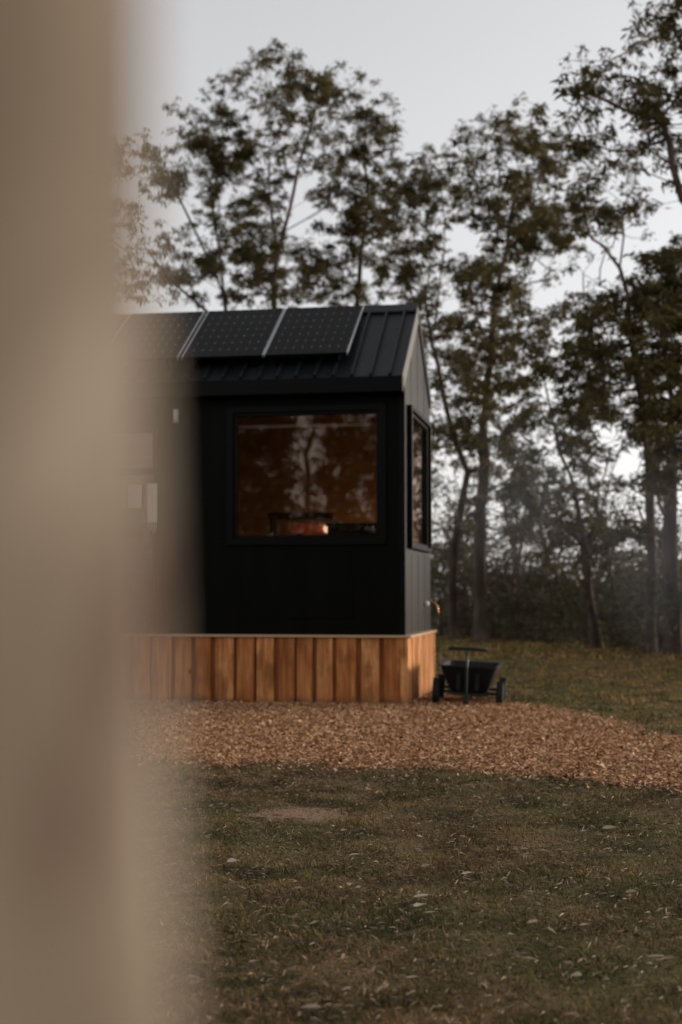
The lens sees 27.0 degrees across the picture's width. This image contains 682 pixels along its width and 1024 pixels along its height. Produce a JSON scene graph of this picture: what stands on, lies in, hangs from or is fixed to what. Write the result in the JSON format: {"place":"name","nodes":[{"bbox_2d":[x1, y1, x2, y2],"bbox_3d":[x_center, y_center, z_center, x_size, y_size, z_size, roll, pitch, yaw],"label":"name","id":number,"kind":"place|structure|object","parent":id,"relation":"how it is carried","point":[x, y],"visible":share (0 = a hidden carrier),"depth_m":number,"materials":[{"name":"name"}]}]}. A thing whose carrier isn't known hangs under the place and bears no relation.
{"place":"outdoors","nodes":[
{"label":"outdoors","id":0,"kind":"place"},
{"bbox_2d":[149,0,681,598],"label":"sky","id":1,"kind":"structure","parent":0,"point":[446,62],"materials":[{"name":"white"}]},
{"bbox_2d":[163,689,681,796],"bbox_3d":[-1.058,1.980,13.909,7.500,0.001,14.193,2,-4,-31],"label":"wood chip path","id":2,"kind":"structure","parent":0,"point":[328,763],"depth_m":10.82,"materials":[{"name":"brown wood"}]},
{"bbox_2d":[161,630,436,704],"bbox_3d":[-2.320,1.800,16.872,6.685,0.772,2.570,-1,-3,10],"label":"timber skirting","id":3,"kind":"object","parent":2,"relation":"on","point":[384,669],"visible":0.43,"depth_m":15.31,"materials":[{"name":"beige wood"}]},
{"bbox_2d":[154,304,431,637],"bbox_3d":[-2.392,-0.470,16.959,6.760,3.855,2.685,-1,-3,10],"label":"tiny cabin","id":4,"kind":"object","parent":3,"relation":"on","point":[244,447],"visible":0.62,"depth_m":15.60,"materials":[{"name":"black wood"}]},
{"bbox_2d":[153,311,204,368],"bbox_3d":[-2.166,-1.986,16.389,0.930,0.845,1.124,-1,-3,10],"label":"solar panel","id":5,"kind":"object","parent":4,"relation":"on","point":[174,332],"visible":0.45,"depth_m":16.39,"materials":[{"name":"black glass"}]},
{"bbox_2d":[181,308,284,368],"bbox_3d":[-1.212,-1.996,16.216,0.930,0.845,1.124,-1,-3,10],"label":"solar panel","id":6,"kind":"object","parent":4,"relation":"on","point":[228,334],"visible":1,"depth_m":16.14,"materials":[{"name":"black glass"}]},
{"bbox_2d":[268,512,332,535],"bbox_3d":[-0.459,0.677,16.146,0.710,1.330,0.240,-1,-3,10],"label":"dark shelf","id":7,"kind":"object","parent":4,"relation":"on","point":[273,517],"visible":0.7,"depth_m":16.10,"materials":[{"name":"black wood"}]},
{"bbox_2d":[291,523,326,534],"bbox_3d":[-0.439,0.218,16.067,0.667,0.177,0.280,-1,-3,10],"label":"table lamp","id":8,"kind":"object","parent":7,"relation":"attached to","point":[306,528],"visible":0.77,"depth_m":16.01,"materials":[{"name":"orange metal"}]},
{"bbox_2d":[226,403,385,545],"bbox_3d":[-0.376,-0.400,15.466,1.760,1.520,0.120,-1,-3,10],"label":"front window","id":9,"kind":"structure","parent":4,"relation":"in","point":[233,413],"depth_m":15.44,"materials":[{"name":"black metal"}]},
{"bbox_2d":[264,305,363,365],"bbox_3d":[-0.287,-2.006,16.048,0.930,0.845,1.124,-1,-3,10],"label":"solar panel","id":10,"kind":"object","parent":4,"relation":"on","point":[317,331],"visible":1,"depth_m":15.98,"materials":[{"name":"black glass"}]},
{"bbox_2d":[325,523,376,534],"bbox_3d":[0.282,0.737,16.012,0.815,1.195,0.650,-1,-3,10],"label":"kitchen counter","id":11,"kind":"object","parent":4,"relation":"on","point":[351,528],"visible":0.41,"depth_m":15.77,"materials":[{"name":"black metal"}]},
{"bbox_2d":[407,405,431,552],"bbox_3d":[0.869,-0.340,16.401,0.145,1.570,1.800,-1,-3,10],"label":"side window","id":12,"kind":"structure","parent":4,"relation":"in","point":[419,432],"depth_m":16.50,"materials":[{"name":"black metal"}]},
{"bbox_2d":[424,598,438,616],"bbox_3d":[1.084,1.150,17.047,0.144,0.232,0.378,-1,-3,10],"label":"garden tap","id":13,"kind":"object","parent":4,"relation":"attached to","point":[426,603],"visible":1,"depth_m":17.19,"materials":[{"name":"gold metal"}]},
{"bbox_2d":[437,617,447,689],"bbox_3d":[1.293,1.724,17.267,0.252,0.895,0.251,-1,-3,10],"label":"garden hose","id":14,"kind":"object","parent":13,"relation":"hanging from","point":[438,647],"visible":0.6,"depth_m":17.36,"materials":[{"name":"grey rubber"}]},
{"bbox_2d":[432,646,506,704],"bbox_3d":[1.414,1.768,15.510,0.760,0.632,1.344,2,-3,9],"label":"garden cart","id":15,"kind":"object","parent":2,"relation":"on","point":[466,679],"visible":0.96,"depth_m":15.13,"materials":[{"name":"black plastic"}]},
{"bbox_2d":[167,601,681,1023],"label":"ground","id":16,"kind":"structure","parent":0,"point":[521,907],"depth_m":5.72,"materials":[{"name":"green plant"}]},
{"bbox_2d":[0,0,182,1023],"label":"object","id":17,"kind":"object","parent":16,"relation":"on","point":[88,934],"visible":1,"depth_m":0.26,"materials":[{"name":"beige"}]},
{"bbox_2d":[150,69,260,310],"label":"gum tree","id":18,"kind":"object","parent":16,"relation":"on","point":[220,161],"visible":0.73,"depth_m":40.44,"materials":[{"name":"green plant"}]},
{"bbox_2d":[226,858,237,862],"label":"fallen leaf","id":19,"kind":"object","parent":16,"relation":"on","point":[231,860],"visible":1,"depth_m":6.12,"materials":[{"name":"beige plant"}]},
{"bbox_2d":[210,36,358,308],"bbox_3d":[-1.625,-5.297,38.607,4.201,17.524,9.893,0,-3,0],"label":"gum tree","id":20,"kind":"object","parent":16,"relation":"on","point":[246,253],"visible":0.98,"depth_m":38.34,"materials":[{"name":"green plant"}]},
{"bbox_2d":[299,1004,322,1007],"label":"fallen leaf","id":21,"kind":"object","parent":16,"relation":"on","point":[312,1006],"visible":1,"depth_m":3.95,"materials":[{"name":"beige plant"}]},
{"bbox_2d":[285,67,411,306],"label":"gum tree","id":22,"kind":"object","parent":16,"relation":"on","point":[357,225],"visible":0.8,"depth_m":42.02,"materials":[{"name":"green plant"}]},
{"bbox_2d":[411,894,433,897],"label":"fallen leaf","id":23,"kind":"object","parent":16,"relation":"on","point":[419,895],"visible":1,"depth_m":5.41,"materials":[{"name":"beige plant"}]},
{"bbox_2d":[167,757,681,1023],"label":"leaf litter","id":24,"kind":"object","parent":16,"relation":"on","point":[463,1000],"visible":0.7,"depth_m":5.75,"materials":[{"name":"brown plant"}]},
{"bbox_2d":[430,555,505,635],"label":"shrub","id":25,"kind":"object","parent":16,"relation":"on","point":[441,627],"visible":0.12,"depth_m":40.50,"materials":[{"name":"green plant"}]},
{"bbox_2d":[372,143,574,639],"bbox_3d":[3.639,-3.609,37.118,5.644,13.990,8.122,0,-3,0],"label":"gum tree","id":26,"kind":"object","parent":16,"relation":"on","point":[408,273],"visible":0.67,"depth_m":36.78,"materials":[{"name":"green plant"}]},
{"bbox_2d":[432,480,523,636],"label":"slender tree","id":27,"kind":"object","parent":16,"relation":"on","point":[462,544],"visible":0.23,"depth_m":39.85,"materials":[{"name":"green plant"}]},
{"bbox_2d":[430,542,531,637],"bbox_3d":[3.408,2.063,40.088,3.781,2.940,3.567,-2,-4,27],"label":"shrub","id":28,"kind":"object","parent":16,"relation":"on","point":[461,610],"visible":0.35,"depth_m":39.69,"materials":[{"name":"green plant"}]},
{"bbox_2d":[431,570,548,639],"bbox_3d":[4.129,2.469,38.017,3.360,1.884,3.595,2,-4,-37],"label":"shrub","id":29,"kind":"object","parent":16,"relation":"on","point":[492,631],"visible":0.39,"depth_m":37.68,"materials":[{"name":"green plant"}]},
{"bbox_2d":[435,463,564,639],"bbox_3d":[3.902,0.907,36.702,3.214,4.825,3.994,1,-3,-9],"label":"slender tree","id":30,"kind":"object","parent":16,"relation":"on","point":[514,553],"visible":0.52,"depth_m":36.76,"materials":[{"name":"green plant"}]},
{"bbox_2d":[447,485,566,635],"bbox_3d":[4.919,1.127,38.300,3.784,4.571,3.045,1,-3,-16],"label":"slender tree","id":31,"kind":"object","parent":16,"relation":"on","point":[513,566],"visible":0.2,"depth_m":38.50,"materials":[{"name":"green plant"}]},
{"bbox_2d":[446,537,582,638],"bbox_3d":[4.883,1.857,38.110,3.962,3.125,3.737,-2,-4,26],"label":"shrub","id":32,"kind":"object","parent":16,"relation":"on","point":[497,580],"visible":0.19,"depth_m":38.14,"materials":[{"name":"green plant"}]},
{"bbox_2d":[443,91,595,642],"bbox_3d":[4.474,-3.925,35.290,4.159,14.469,7.646,0,-3,0],"label":"gum tree","id":33,"kind":"object","parent":16,"relation":"on","point":[524,234],"visible":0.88,"depth_m":34.78,"materials":[{"name":"green plant"}]},
{"bbox_2d":[462,558,600,641],"bbox_3d":[5.045,2.229,36.182,4.044,2.155,3.780,-1,-3,11],"label":"shrub","id":34,"kind":"object","parent":16,"relation":"on","point":[507,601],"visible":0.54,"depth_m":35.46,"materials":[{"name":"green plant"}]},
{"bbox_2d":[526,920,540,923],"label":"fallen leaf","id":35,"kind":"object","parent":16,"relation":"on","point":[531,921],"visible":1,"depth_m":4.98,"materials":[{"name":"beige plant"}]},
{"bbox_2d":[494,488,600,637],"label":"slender tree","id":36,"kind":"object","parent":16,"relation":"on","point":[554,560],"visible":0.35,"depth_m":36.47,"materials":[{"name":"green plant"}]},
{"bbox_2d":[430,522,681,630],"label":"woodland","id":37,"kind":"object","parent":16,"relation":"on","point":[442,566],"visible":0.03,"depth_m":48.82,"materials":[{"name":"green plant"}]},
{"bbox_2d":[495,446,635,641],"bbox_3d":[5.828,0.720,35.669,3.384,5.079,4.205,1,-3,-13],"label":"slender tree","id":38,"kind":"object","parent":16,"relation":"on","point":[541,618],"visible":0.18,"depth_m":35.38,"materials":[{"name":"green plant"}]},
{"bbox_2d":[502,565,641,643],"bbox_3d":[5.685,2.259,34.976,3.820,1.950,3.570,1,-4,-24],"label":"shrub","id":39,"kind":"object","parent":16,"relation":"on","point":[540,609],"visible":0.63,"depth_m":34.81,"materials":[{"name":"green plant"}]},
{"bbox_2d":[571,971,581,975],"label":"fallen leaf","id":40,"kind":"object","parent":16,"relation":"on","point":[577,973],"visible":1,"depth_m":4.29,"materials":[{"name":"beige plant"}]},
{"bbox_2d":[508,540,646,640],"bbox_3d":[6.306,1.871,36.596,3.907,2.915,4.142,2,-4,-32],"label":"shrub","id":41,"kind":"object","parent":16,"relation":"on","point":[594,573],"visible":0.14,"depth_m":36.53,"materials":[{"name":"green plant"}]},
{"bbox_2d":[524,454,642,642],"bbox_3d":[5.632,0.830,33.211,3.045,4.571,3.784,0,-3,8],"label":"slender tree","id":42,"kind":"object","parent":16,"relation":"on","point":[605,507],"visible":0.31,"depth_m":33.07,"materials":[{"name":"green plant"}]},
{"bbox_2d":[491,290,680,648],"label":"gum tree","id":43,"kind":"object","parent":16,"relation":"on","point":[576,525],"visible":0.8,"depth_m":30.29,"materials":[{"name":"green plant"}]},
{"bbox_2d":[533,569,664,646],"bbox_3d":[6.132,2.194,32.498,3.595,1.787,3.360,-1,-3,13],"label":"shrub","id":44,"kind":"object","parent":16,"relation":"on","point":[581,616],"visible":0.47,"depth_m":32.01,"materials":[{"name":"green plant"}]},
{"bbox_2d":[546,133,671,652],"bbox_3d":[5.597,-2.626,29.263,2.607,11.099,7.158,-1,-3,9],"label":"gum tree","id":45,"kind":"object","parent":16,"relation":"on","point":[608,350],"visible":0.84,"depth_m":28.89,"materials":[{"name":"green plant"}]},
{"bbox_2d":[602,825,618,828],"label":"fallen leaf","id":46,"kind":"object","parent":16,"relation":"on","point":[607,827],"visible":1,"depth_m":6.99,"materials":[{"name":"beige plant"}]},
{"bbox_2d":[556,549,665,644],"bbox_3d":[6.940,1.840,33.172,3.601,2.573,3.397,2,-4,-32],"label":"shrub","id":47,"kind":"object","parent":16,"relation":"on","point":[614,579],"visible":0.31,"depth_m":32.81,"materials":[{"name":"green plant"}]},
{"bbox_2d":[549,0,681,204],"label":"gum tree","id":48,"kind":"object","parent":16,"relation":"on","point":[648,112],"visible":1,"depth_m":24.86,"materials":[{"name":"green plant"}]},
{"bbox_2d":[578,560,681,649],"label":"shrub","id":49,"kind":"object","parent":16,"relation":"on","point":[618,606],"visible":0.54,"depth_m":30.35,"materials":[{"name":"green plant"}]},
{"bbox_2d":[624,889,637,892],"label":"fallen leaf","id":50,"kind":"object","parent":16,"relation":"on","point":[629,891],"visible":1,"depth_m":5.49,"materials":[{"name":"beige plant"}]},
{"bbox_2d":[603,231,681,654],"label":"gum tree","id":51,"kind":"object","parent":16,"relation":"on","point":[663,320],"visible":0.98,"depth_m":27.40,"materials":[{"name":"green plant"}]},
{"bbox_2d":[605,535,681,652],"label":"shrub","id":52,"kind":"object","parent":16,"relation":"on","point":[662,582],"visible":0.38,"depth_m":29.60,"materials":[{"name":"green plant"}]},
{"bbox_2d":[610,540,681,656],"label":"shrub","id":53,"kind":"object","parent":16,"relation":"on","point":[678,605],"visible":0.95,"depth_m":27.21,"materials":[{"name":"green plant"}]},
{"bbox_2d":[645,955,668,956],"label":"fallen leaf","id":54,"kind":"object","parent":16,"relation":"on","point":[656,956],"visible":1,"depth_m":4.50,"materials":[{"name":"beige plant"}]},
{"bbox_2d":[430,490,511,633],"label":"slender tree","id":55,"kind":"object","parent":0,"point":[442,551],"visible":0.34,"depth_m":40.50,"materials":[{"name":"green plant"}]},
{"bbox_2d":[597,465,681,579],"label":"slender tree","id":56,"kind":"object","parent":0,"point":[638,507],"visible":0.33,"depth_m":30.98,"materials":[{"name":"green plant"}]}
]}

